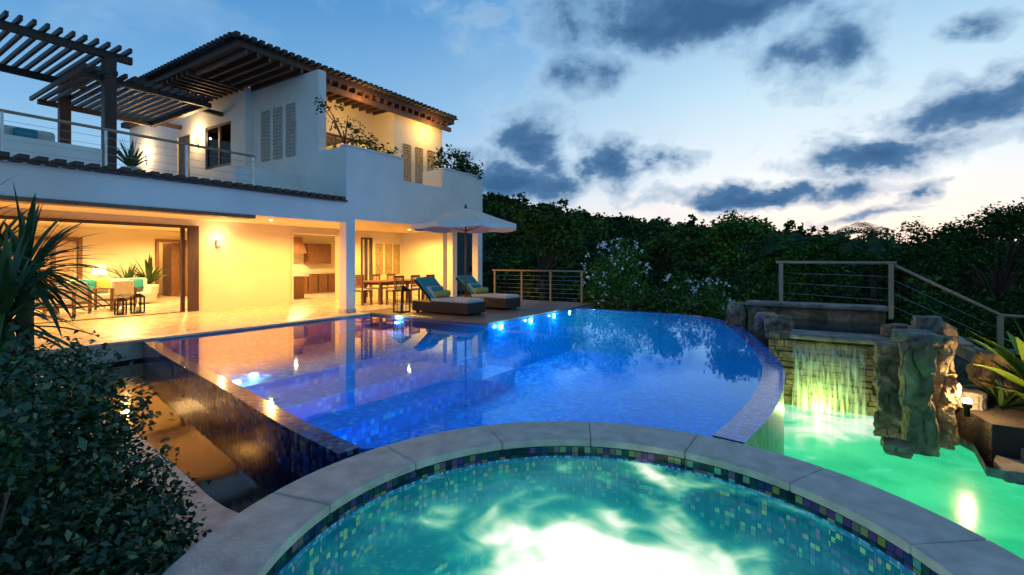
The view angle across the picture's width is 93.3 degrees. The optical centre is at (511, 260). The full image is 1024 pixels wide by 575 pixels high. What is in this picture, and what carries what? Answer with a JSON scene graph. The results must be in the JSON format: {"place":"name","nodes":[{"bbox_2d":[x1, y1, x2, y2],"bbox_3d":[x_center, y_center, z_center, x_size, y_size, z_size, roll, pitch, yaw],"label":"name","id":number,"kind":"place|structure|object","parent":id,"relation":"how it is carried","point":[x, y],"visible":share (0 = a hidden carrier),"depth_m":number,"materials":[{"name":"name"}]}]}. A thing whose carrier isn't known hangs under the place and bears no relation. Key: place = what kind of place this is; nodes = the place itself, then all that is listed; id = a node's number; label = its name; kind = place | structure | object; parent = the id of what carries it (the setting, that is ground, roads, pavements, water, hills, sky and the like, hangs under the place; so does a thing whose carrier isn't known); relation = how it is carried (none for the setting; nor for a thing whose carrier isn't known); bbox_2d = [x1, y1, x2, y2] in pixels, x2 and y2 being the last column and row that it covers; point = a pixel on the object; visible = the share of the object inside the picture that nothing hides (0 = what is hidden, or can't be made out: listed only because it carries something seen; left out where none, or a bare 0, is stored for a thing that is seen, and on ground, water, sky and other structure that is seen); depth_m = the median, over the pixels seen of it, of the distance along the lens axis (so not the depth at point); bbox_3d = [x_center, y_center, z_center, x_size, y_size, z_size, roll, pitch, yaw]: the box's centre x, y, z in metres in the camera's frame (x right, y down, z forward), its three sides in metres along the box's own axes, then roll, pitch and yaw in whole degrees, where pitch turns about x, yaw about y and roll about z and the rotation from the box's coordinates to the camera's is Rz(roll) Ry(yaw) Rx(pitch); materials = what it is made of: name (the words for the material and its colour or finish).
{"place":"outdoors","nodes":[
{"label":"outdoors","id":0,"kind":"place"},
{"bbox_2d":[4,134,101,171],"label":"terrace low wall","id":1,"kind":"structure","parent":0,"point":[29,147],"depth_m":10.42,"materials":[{"name":"paint"}]},
{"bbox_2d":[0,224,186,283],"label":"room back wall","id":2,"kind":"structure","parent":0,"point":[125,247],"depth_m":17.83,"materials":[{"name":"paint"}]},
{"bbox_2d":[109,264,151,277],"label":"potted plant","id":3,"kind":"object","parent":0,"point":[130,274],"visible":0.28,"depth_m":17.22,"materials":[{"name":"green plant"}]},
{"bbox_2d":[0,161,345,222],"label":"fascia","id":4,"kind":"structure","parent":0,"point":[30,180],"depth_m":9.43,"materials":[{"name":"paint"}]},
{"bbox_2d":[0,160,338,201],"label":"roof slab","id":5,"kind":"structure","parent":4,"relation":"on","point":[156,179],"depth_m":9.70,"materials":[{"name":"paint"}]},
{"bbox_2d":[4,125,54,141],"bbox_3d":[-11.407,-2.350,10.389,0.950,1.400,2.600,0,0,33],"label":"outdoor sofa","id":6,"kind":"object","parent":5,"relation":"on","point":[24,131],"visible":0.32,"depth_m":11.00,"materials":[{"name":"fabric"}]},
{"bbox_2d":[0,10,222,168],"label":"pergola","id":7,"kind":"object","parent":5,"relation":"on","point":[151,104],"visible":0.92,"depth_m":14.06,"materials":[{"name":"brown wood"}]},
{"bbox_2d":[0,109,254,185],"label":"terrace railing","id":8,"kind":"object","parent":5,"relation":"on","point":[2,120],"visible":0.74,"depth_m":9.96,"materials":[{"name":"grey metal"}]},
{"bbox_2d":[102,137,161,176],"bbox_3d":[-9.599,-2.562,12.203,1.155,1.224,1.264,0,0,33],"label":"potted plant","id":9,"kind":"object","parent":5,"relation":"on","point":[131,161],"visible":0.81,"depth_m":12.14,"materials":[{"name":"green plant"}]},
{"bbox_2d":[0,151,345,200],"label":"edge slats","id":10,"kind":"object","parent":5,"relation":"on","point":[80,164],"visible":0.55,"depth_m":9.53,"materials":[{"name":"brown wood"}]},
{"bbox_2d":[0,156,347,201],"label":"edge board","id":11,"kind":"object","parent":10,"relation":"attached to","point":[101,170],"visible":1,"depth_m":9.37,"materials":[{"name":"paint"}]},
{"bbox_2d":[130,87,250,182],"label":"side wall","id":12,"kind":"structure","parent":5,"relation":"on","point":[235,108],"depth_m":17.28,"materials":[{"name":"paint"}]},
{"bbox_2d":[179,135,189,176],"bbox_3d":[-12.209,-3.150,18.105,1.000,3.000,0.070,0,0,33],"label":"door","id":13,"kind":"structure","parent":12,"relation":"attached to","point":[185,139],"depth_m":18.14,"materials":[{"name":"brown wood"}]},
{"bbox_2d":[206,121,230,169],"bbox_3d":[-10.094,-3.950,16.726,1.750,1.500,0.100,0,0,33],"label":"window frame","id":14,"kind":"object","parent":12,"relation":"attached to","point":[218,126],"visible":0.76,"depth_m":16.71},
{"bbox_2d":[209,124,230,166],"bbox_3d":[-10.097,-3.950,16.722,1.590,1.340,0.010,0,0,33],"label":"window glass","id":15,"kind":"object","parent":14,"relation":"in","point":[225,138],"visible":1,"depth_m":16.68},
{"bbox_2d":[236,165,300,191],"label":"terrace low wall","id":16,"kind":"structure","parent":5,"relation":"on","point":[269,178],"depth_m":13.68,"materials":[{"name":"paint"}]},
{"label":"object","id":17,"kind":"object","parent":5,"relation":"on","visible":0},
{"bbox_2d":[121,122,342,146],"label":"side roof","id":18,"kind":"structure","parent":17,"relation":"on","point":[129,125],"depth_m":20.70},
{"bbox_2d":[0,202,429,232],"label":"ceiling","id":19,"kind":"structure","parent":0,"point":[360,225],"depth_m":14.84,"materials":[{"name":"paint"}]},
{"bbox_2d":[253,69,325,193],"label":"tall wall","id":20,"kind":"structure","parent":19,"relation":"on","point":[303,91],"depth_m":14.49,"materials":[{"name":"paint"}]},
{"bbox_2d":[261,110,269,161],"bbox_3d":[-7.887,-3.975,15.470,0.480,1.610,0.047,0,0,33],"label":"wall relief","id":21,"kind":"object","parent":20,"relation":"attached to","point":[265,136],"depth_m":15.46},
{"bbox_2d":[273,106,282,159],"bbox_3d":[-7.321,-3.975,15.102,0.490,1.610,0.047,0,0,33],"label":"wall relief","id":22,"kind":"object","parent":20,"relation":"attached to","point":[277,132],"depth_m":15.08},
{"bbox_2d":[286,102,295,156],"bbox_3d":[-6.742,-3.975,14.726,0.490,1.610,0.047,0,0,33],"label":"wall relief","id":23,"kind":"object","parent":20,"relation":"attached to","point":[290,129],"depth_m":14.71},
{"bbox_2d":[157,48,448,125],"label":"rafters","id":24,"kind":"object","parent":20,"relation":"on","point":[198,81],"visible":0.57,"depth_m":15.02,"materials":[{"name":"brown wood"}]},
{"bbox_2d":[142,39,453,124],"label":"eave fascia","id":25,"kind":"structure","parent":24,"relation":"on","point":[234,43],"depth_m":14.54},
{"bbox_2d":[134,31,456,119],"bbox_3d":[-7.445,-5.910,17.987,6.480,0.120,8.980,0,0,33],"label":"roof tile edge","id":26,"kind":"object","parent":25,"relation":"on","point":[203,49],"visible":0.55,"depth_m":14.38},
{"bbox_2d":[156,46,450,141],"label":"eave soffit","id":27,"kind":"structure","parent":24,"relation":"attached to","point":[222,55],"depth_m":14.26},
{"bbox_2d":[326,84,450,131],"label":"rafter beam","id":28,"kind":"structure","parent":20,"relation":"attached to","point":[341,92],"depth_m":17.13,"materials":[{"name":"brown wood"}]},
{"bbox_2d":[319,146,481,232],"bbox_3d":[-8.265,-2.165,19.497,12.900,2.010,6.300,0,0,33],"label":"balcony face","id":29,"kind":"object","parent":19,"relation":"on","point":[371,186],"visible":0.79,"depth_m":14.59},
{"bbox_2d":[340,144,483,177],"bbox_3d":[-2.939,-3.190,16.038,0.280,0.040,6.380,0,0,33],"label":"balcony cap","id":30,"kind":"object","parent":29,"relation":"on","point":[401,158],"visible":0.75,"depth_m":14.59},
{"bbox_2d":[12,292,427,348],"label":"terrace floor","id":31,"kind":"structure","parent":0,"point":[313,305],"depth_m":12.51,"materials":[{"name":"tile"}]},
{"bbox_2d":[35,290,76,319],"bbox_3d":[-11.714,1.024,12.257,0.760,0.848,0.720,0,0,15],"label":"armchair","id":32,"kind":"object","parent":31,"relation":"on","point":[68,302],"visible":0.2,"depth_m":12.34,"materials":[{"name":"fabric"}]},
{"bbox_2d":[57,282,91,312],"bbox_3d":[-12.088,1.024,13.335,0.760,0.848,0.720,0,0,-39],"label":"armchair","id":33,"kind":"object","parent":31,"relation":"on","point":[80,300],"visible":0.34,"depth_m":13.19,"materials":[{"name":"fabric"}]},
{"bbox_2d":[0,215,198,323],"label":"sliding frames","id":34,"kind":"structure","parent":31,"relation":"on","point":[192,268],"depth_m":13.66,"materials":[{"name":"brown wood"}]},
{"bbox_2d":[57,278,158,306],"bbox_3d":[-13.080,1.000,15.708,1.050,0.800,2.400,0,0,33],"label":"living room sofa","id":35,"kind":"object","parent":31,"relation":"on","point":[149,291],"visible":0.49,"depth_m":16.05,"materials":[{"name":"white fabric"}]},
{"bbox_2d":[93,280,136,309],"bbox_3d":[-11.908,1.024,14.530,0.720,0.848,0.760,0,0,15],"label":"armchair","id":36,"kind":"object","parent":31,"relation":"on","point":[126,289],"visible":0.82,"depth_m":14.29,"materials":[{"name":"fabric"}]},
{"bbox_2d":[113,296,127,314],"bbox_3d":[-10.488,1.180,12.952,0.242,0.535,0.242,0,0,33],"label":"floor lantern","id":37,"kind":"object","parent":31,"relation":"on","point":[120,310],"visible":0.99,"depth_m":12.91,"materials":[{"name":"black metal"}]},
{"bbox_2d":[130,290,145,313],"bbox_3d":[-10.312,1.133,13.314,0.286,0.629,0.286,0,0,33],"label":"floor lantern","id":38,"kind":"object","parent":31,"relation":"on","point":[137,308],"visible":1,"depth_m":13.28,"materials":[{"name":"black metal"}]},
{"bbox_2d":[130,254,170,294],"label":"potted plant","id":39,"kind":"object","parent":31,"relation":"on","point":[149,267],"visible":0.66,"depth_m":17.93,"materials":[{"name":"green plant"}]},
{"bbox_2d":[155,239,186,297],"bbox_3d":[-13.721,0.310,19.403,0.350,2.280,1.080,0,0,33],"label":"doorway frame","id":40,"kind":"object","parent":31,"relation":"on","point":[157,241],"visible":0.41,"depth_m":19.02,"materials":[{"name":"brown wood"}]},
{"bbox_2d":[163,243,179,295],"bbox_3d":[-14.025,0.375,19.899,0.800,2.150,0.300,0,0,33],"label":"hall door","id":41,"kind":"structure","parent":40,"relation":"attached to","point":[171,262],"depth_m":19.71,"materials":[{"name":"brown wood"}]},
{"bbox_2d":[0,207,401,310],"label":"ground wall","id":42,"kind":"structure","parent":31,"relation":"on","point":[247,265],"depth_m":15.07,"materials":[{"name":"paint"}]},
{"bbox_2d":[361,237,372,296],"bbox_3d":[-5.765,0.275,19.096,0.130,2.350,0.550,0,0,33],"label":"side window frame","id":43,"kind":"object","parent":42,"relation":"attached to","point":[366,257],"visible":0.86,"depth_m":19.11,"materials":[{"name":"brown wood"}]},
{"bbox_2d":[375,244,382,274],"bbox_3d":[-5.377,-0.050,19.589,0.047,1.260,0.360,0,0,33],"label":"veranda relief","id":44,"kind":"object","parent":42,"relation":"attached to","point":[378,258],"visible":0.97,"depth_m":19.61},
{"bbox_2d":[385,244,391,274],"bbox_3d":[-5.105,-0.050,20.008,0.047,1.260,0.360,0,0,33],"label":"veranda relief","id":45,"kind":"object","parent":42,"relation":"attached to","point":[388,258],"visible":0.97,"depth_m":20.02},
{"bbox_2d":[393,244,399,273],"bbox_3d":[-4.860,-0.050,20.386,0.047,1.260,0.360,0,0,33],"label":"veranda relief","id":46,"kind":"object","parent":42,"relation":"attached to","point":[396,258],"visible":0.99,"depth_m":20.39},
{"bbox_2d":[293,234,334,272],"bbox_3d":[-9.713,0.140,20.938,0.100,2.620,5.260,0,0,33],"label":"kitchen back","id":47,"kind":"object","parent":31,"relation":"on","point":[299,266],"depth_m":21.98,"materials":[{"name":"paint"}]},
{"bbox_2d":[293,237,334,298],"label":"kitchen units","id":48,"kind":"object","parent":31,"relation":"on","point":[311,283],"visible":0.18,"depth_m":21.43,"materials":[{"name":"brown wood"}]},
{"bbox_2d":[291,232,338,302],"bbox_3d":[-7.019,0.235,17.257,0.270,2.430,1.980,0,0,33],"label":"kitchen frame","id":49,"kind":"object","parent":31,"relation":"on","point":[336,262],"visible":0.64,"depth_m":18.00,"materials":[{"name":"paint"}]},
{"bbox_2d":[355,276,372,304],"bbox_3d":[-4.893,0.974,15.876,0.440,0.948,0.440,0,0,33],"label":"dining chair","id":50,"kind":"object","parent":31,"relation":"on","point":[360,283],"visible":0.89,"depth_m":15.70,"materials":[{"name":"brown wood"}]},
{"bbox_2d":[363,239,368,286],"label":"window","id":51,"kind":"structure","parent":31,"relation":"on","point":[368,259],"depth_m":22.01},
{"bbox_2d":[4,235,82,286],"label":"door frames","id":52,"kind":"structure","parent":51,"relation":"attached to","point":[80,242],"depth_m":16.86,"materials":[{"name":"brown wood"}]},
{"bbox_2d":[1,240,73,284],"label":"door panels","id":53,"kind":"object","parent":52,"relation":"attached to","point":[69,245],"visible":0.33,"depth_m":16.58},
{"bbox_2d":[363,279,424,303],"bbox_3d":[-4.130,1.069,17.050,1.100,0.758,2.300,0,0,33],"label":"dining table","id":54,"kind":"object","parent":31,"relation":"on","point":[407,282],"visible":0.59,"depth_m":16.40,"materials":[{"name":"brown wood"}]},
{"bbox_2d":[385,276,403,304],"bbox_3d":[-3.868,0.974,15.985,0.440,0.948,0.440,0,0,33],"label":"dining chair","id":55,"kind":"object","parent":31,"relation":"on","point":[395,283],"visible":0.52,"depth_m":15.82,"materials":[{"name":"brown wood"}]},
{"bbox_2d":[339,218,481,308],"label":"columns","id":56,"kind":"structure","parent":31,"relation":"on","point":[424,254],"depth_m":19.19,"materials":[{"name":"paint"}]},
{"bbox_2d":[35,305,592,370],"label":"terrace paving","id":57,"kind":"structure","parent":0,"point":[132,350],"depth_m":8.69,"materials":[{"name":"stone"}]},
{"bbox_2d":[35,312,369,352],"bbox_3d":[-8.953,1.466,5.850,0.310,0.038,18.060,0,0,33],"label":"terrace edge coping","id":58,"kind":"object","parent":57,"relation":"on","point":[122,341],"visible":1,"depth_m":9.84,"materials":[{"name":"stone"}]},
{"bbox_2d":[392,282,410,312],"bbox_3d":[-3.084,1.027,13.521,0.374,0.836,0.374,0,0,33],"label":"floor lantern","id":59,"kind":"object","parent":57,"relation":"on","point":[400,288],"visible":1,"depth_m":13.46,"materials":[{"name":"black metal"}]},
{"bbox_2d":[412,277,484,315],"bbox_3d":[-1.758,0.958,13.304,2.000,0.976,0.760,0,0,33],"label":"sun lounger","id":60,"kind":"object","parent":57,"relation":"on","point":[437,294],"visible":1,"depth_m":13.09,"materials":[{"name":"wicker"}]},
{"bbox_2d":[411,204,515,296],"bbox_3d":[-1.364,-0.112,14.240,2.956,3.116,2.956,0,0,44],"label":"patio umbrella","id":61,"kind":"object","parent":57,"relation":"on","point":[465,220],"visible":0.83,"depth_m":13.56,"materials":[{"name":"beige fabric"}]},
{"bbox_2d":[455,275,519,309],"bbox_3d":[-0.777,0.958,14.813,2.000,0.976,0.760,0,0,33],"label":"sun lounger","id":62,"kind":"object","parent":57,"relation":"on","point":[475,289],"visible":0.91,"depth_m":14.49,"materials":[{"name":"fabric"}]},
{"bbox_2d":[492,269,585,302],"bbox_3d":[0.879,0.896,17.374,3.850,1.108,0.060,0,0,33],"label":"deck fence","id":63,"kind":"object","parent":57,"relation":"on","point":[550,284],"visible":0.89,"depth_m":17.05,"materials":[{"name":"brown wood"}]},
{"bbox_2d":[314,94,402,156],"bbox_3d":[-4.573,-3.100,14.412,1.041,2.907,3.133,0,0,33],"label":"balcony tree","id":64,"kind":"object","parent":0,"point":[348,125],"visible":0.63,"depth_m":14.24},
{"bbox_2d":[427,143,483,179],"bbox_3d":[-2.070,-3.518,18.036,1.372,1.553,2.339,0,0,33],"label":"balcony shrub","id":65,"kind":"object","parent":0,"point":[460,165],"visible":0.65,"depth_m":17.86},
{"bbox_2d":[359,299,594,324],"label":"sun deck","id":66,"kind":"structure","parent":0,"point":[525,309],"depth_m":13.19,"materials":[{"name":"stone"}]},
{"bbox_2d":[43,210,948,394],"bbox_3d":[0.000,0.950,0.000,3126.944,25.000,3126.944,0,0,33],"label":"ground terrain","id":67,"kind":"structure","parent":0,"point":[136,370],"depth_m":45.49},
{"bbox_2d":[159,242,172,293],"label":"hall back","id":68,"kind":"structure","parent":67,"relation":"on","point":[161,266],"depth_m":21.00,"materials":[{"name":"paint"}]},
{"bbox_2d":[143,308,784,497],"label":"swimming pool","id":69,"kind":"structure","parent":67,"relation":"in","point":[263,412],"depth_m":9.13,"materials":[{"name":"liquid"}]},
{"bbox_2d":[35,360,262,572],"bbox_3d":[-4.590,2.100,5.478,8.034,0.700,1.950,0,0,44],"label":"catch basin","id":70,"kind":"object","parent":69,"relation":"in","point":[227,493],"visible":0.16,"depth_m":5.12,"materials":[{"name":"tile"}]},
{"bbox_2d":[511,204,594,300],"bbox_3d":[1.703,0.424,21.788,3.152,5.874,3.985,0,0,33],"label":"shade tree","id":71,"kind":"object","parent":67,"relation":"on","point":[553,237],"visible":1,"depth_m":21.81,"materials":[{"name":"green plant"}]},
{"bbox_2d":[162,421,1023,574],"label":"hot tub","id":72,"kind":"object","parent":67,"relation":"on","point":[560,498],"visible":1,"depth_m":2.94,"materials":[{"name":"stone"}]},
{"bbox_2d":[569,227,653,310],"bbox_3d":[3.412,1.089,16.797,2.997,4.541,2.631,0,0,33],"label":"flowering bush","id":73,"kind":"object","parent":67,"relation":"on","point":[592,293],"visible":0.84,"depth_m":16.53,"materials":[{"name":"green plant"}]},
{"bbox_2d":[613,222,710,290],"bbox_3d":[6.678,0.814,21.822,4.010,5.096,3.354,0,0,33],"label":"shade tree","id":74,"kind":"object","parent":67,"relation":"on","point":[663,245],"visible":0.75,"depth_m":21.60,"materials":[{"name":"green plant"}]},
{"bbox_2d":[601,282,747,330],"bbox_3d":[5.317,2.025,14.926,5.306,2.659,3.042,0,0,33],"label":"hedge","id":75,"kind":"object","parent":67,"relation":"on","point":[639,304],"visible":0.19,"depth_m":15.17,"materials":[{"name":"green plant"}]},
{"bbox_2d":[653,265,705,311],"bbox_3d":[5.933,1.756,17.742,2.623,3.208,1.885,0,0,33],"label":"flowering bush","id":76,"kind":"object","parent":67,"relation":"on","point":[678,286],"visible":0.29,"depth_m":17.51,"materials":[{"name":"green plant"}]},
{"bbox_2d":[681,277,735,318],"bbox_3d":[6.831,1.972,17.218,2.306,2.774,1.924,0,0,33],"label":"flowering bush","id":77,"kind":"object","parent":67,"relation":"on","point":[713,289],"visible":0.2,"depth_m":17.02,"materials":[{"name":"green plant"}]},
{"bbox_2d":[699,210,779,296],"bbox_3d":[9.172,0.570,19.939,3.232,5.583,3.747,0,0,33],"label":"shade tree","id":78,"kind":"object","parent":67,"relation":"on","point":[733,229],"visible":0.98,"depth_m":19.37,"materials":[{"name":"green plant"}]},
{"bbox_2d":[457,192,1023,343],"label":"hillside forest","id":79,"kind":"object","parent":67,"relation":"on","point":[632,229],"visible":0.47,"depth_m":40.19,"materials":[{"name":"green plant"}]},
{"bbox_2d":[611,261,924,326],"bbox_3d":[9.957,2.242,18.465,13.056,4.428,5.915,0,0,0],"label":"hedge","id":80,"kind":"object","parent":67,"relation":"on","point":[851,295],"visible":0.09,"depth_m":17.62,"materials":[{"name":"green plant"}]},
{"bbox_2d":[754,232,817,291],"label":"palm tree","id":81,"kind":"object","parent":67,"relation":"on","point":[780,237],"visible":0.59,"depth_m":24.02,"materials":[{"name":"green plant"}]},
{"bbox_2d":[753,231,859,293],"bbox_3d":[12.573,1.076,20.829,4.077,4.576,3.508,0,0,33],"label":"shade tree","id":82,"kind":"object","parent":67,"relation":"on","point":[822,248],"visible":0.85,"depth_m":20.18,"materials":[{"name":"green plant"}]},
{"bbox_2d":[690,272,945,327],"bbox_3d":[11.158,2.286,18.364,9.687,3.698,5.768,0,0,-3],"label":"hedge","id":83,"kind":"object","parent":67,"relation":"on","point":[762,294],"visible":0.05,"depth_m":18.34,"materials":[{"name":"green plant"}]},
{"bbox_2d":[804,226,868,299],"bbox_3d":[14.693,0.928,22.064,2.488,4.859,2.673,0,0,-10],"label":"palm tree","id":84,"kind":"object","parent":67,"relation":"on","point":[841,243],"visible":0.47,"depth_m":21.94,"materials":[{"name":"green plant"}]},
{"bbox_2d":[726,300,961,458],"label":"stone waterfall","id":85,"kind":"structure","parent":67,"relation":"on","point":[900,383],"depth_m":7.48,"materials":[{"name":"stone"}]},
{"bbox_2d":[828,222,914,302],"bbox_3d":[14.136,0.942,18.948,2.765,4.830,2.708,0,0,-8],"label":"palm tree","id":86,"kind":"object","parent":67,"relation":"on","point":[873,236],"visible":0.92,"depth_m":18.96,"materials":[{"name":"green plant"}]},
{"bbox_2d":[852,240,940,313],"bbox_3d":[14.756,1.290,18.491,2.923,4.150,2.326,0,0,-17],"label":"shade tree","id":87,"kind":"object","parent":67,"relation":"on","point":[904,259],"visible":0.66,"depth_m":18.13,"materials":[{"name":"green plant"}]},
{"bbox_2d":[884,197,1023,347],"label":"acacia tree","id":88,"kind":"object","parent":67,"relation":"on","point":[1011,230],"visible":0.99,"depth_m":13.24,"materials":[{"name":"green plant"}]},
{"bbox_2d":[889,273,1023,348],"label":"hedge","id":89,"kind":"object","parent":67,"relation":"on","point":[979,326],"visible":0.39,"depth_m":12.61,"materials":[{"name":"green plant"}]},
{"bbox_2d":[919,204,1023,316],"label":"acacia tree","id":90,"kind":"object","parent":67,"relation":"on","point":[953,226],"visible":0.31,"depth_m":16.56,"materials":[{"name":"green plant"}]},
{"bbox_2d":[953,348,1023,467],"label":"planting bed","id":91,"kind":"object","parent":67,"relation":"on","point":[991,432],"visible":0.08,"depth_m":5.95,"materials":[{"name":"stone"}]},
{"bbox_2d":[776,261,1023,347],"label":"stair railing","id":92,"kind":"object","parent":91,"relation":"on","point":[1000,316],"visible":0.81,"depth_m":9.44,"materials":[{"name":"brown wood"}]},
{"bbox_2d":[962,398,971,416],"bbox_3d":[5.694,1.837,6.050,0.100,0.225,0.100,0,0,33],"label":"garden spotlight","id":93,"kind":"object","parent":91,"relation":"on","point":[967,404],"visible":1,"depth_m":6.03,"materials":[{"name":"black metal"}]},
{"bbox_2d":[954,336,982,362],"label":"garden stairs","id":94,"kind":"structure","parent":91,"relation":"on","point":[964,354],"depth_m":7.98,"materials":[{"name":"grey stone"}]},
{"bbox_2d":[956,388,987,410],"bbox_3d":[6.121,1.868,6.464,0.317,0.270,0.411,0,0,33],"label":"garden boulder","id":95,"kind":"object","parent":91,"relation":"on","point":[979,398],"visible":0.69,"depth_m":6.31,"materials":[{"name":"grey stone"}]},
{"bbox_2d":[955,360,1023,407],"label":"ground fern","id":96,"kind":"object","parent":91,"relation":"on","point":[999,399],"visible":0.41,"depth_m":6.44,"materials":[{"name":"green plant"}]},
{"bbox_2d":[956,319,1023,397],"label":"tropical plant","id":97,"kind":"object","parent":91,"relation":"on","point":[1015,363],"visible":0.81,"depth_m":6.23,"materials":[{"name":"green plant"}]},
{"bbox_2d":[965,348,1023,401],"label":"garden boulder","id":98,"kind":"object","parent":91,"relation":"on","point":[977,373],"visible":0.54,"depth_m":6.62,"materials":[{"name":"stone"}]},
{"bbox_2d":[0,0,1023,245],"label":"sky","id":99,"kind":"structure","parent":0,"point":[835,114],"materials":[{"name":"blue"}]},
{"bbox_2d":[784,403,1023,558],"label":"grotto pool","id":100,"kind":"structure","parent":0,"point":[962,484],"depth_m":5.47,"materials":[{"name":"liquid"}]},
{"bbox_2d":[993,448,1023,484],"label":"stone steps","id":101,"kind":"structure","parent":100,"relation":"on","point":[1008,464],"depth_m":5.39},
{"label":"balcony floor","id":102,"kind":"structure","parent":0,"visible":0},
{"bbox_2d":[251,91,252,166],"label":"front wall","id":103,"kind":"structure","parent":102,"relation":"on","point":[251,125],"depth_m":15.87,"materials":[{"name":"paint"}]},
{"bbox_2d":[326,97,372,147],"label":"wall","id":104,"kind":"structure","parent":102,"relation":"on","point":[364,118],"depth_m":17.54,"materials":[{"name":"paint"}]},
{"bbox_2d":[326,112,441,182],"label":"wall","id":105,"kind":"structure","parent":102,"relation":"on","point":[394,130],"depth_m":18.46,"materials":[{"name":"paint"}]},
{"bbox_2d":[403,143,410,181],"bbox_3d":[-3.990,-3.625,18.420,0.047,1.610,0.410,0,0,33],"label":"relief","id":106,"kind":"object","parent":105,"relation":"attached to","point":[407,164],"visible":0.84,"depth_m":18.43},
{"bbox_2d":[415,147,422,183],"bbox_3d":[-3.636,-3.625,18.965,0.047,1.610,0.410,0,0,33],"label":"relief","id":107,"kind":"object","parent":105,"relation":"attached to","point":[418,167],"visible":0.79,"depth_m":18.95},
{"bbox_3d":[-5.132,2.640,-0.972,13.550,1.380,10.780,0,0,33],"label":"garden bed","id":108,"kind":"object","parent":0,"visible":0},
{"bbox_2d":[0,178,123,424],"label":"yucca palm","id":109,"kind":"object","parent":108,"relation":"on","point":[24,285],"visible":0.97,"depth_m":5.34,"materials":[{"name":"green plant"}]},
{"bbox_2d":[0,313,211,574],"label":"garden shrub","id":110,"kind":"object","parent":108,"relation":"on","point":[51,528],"visible":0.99,"depth_m":2.58,"materials":[{"name":"green plant"}]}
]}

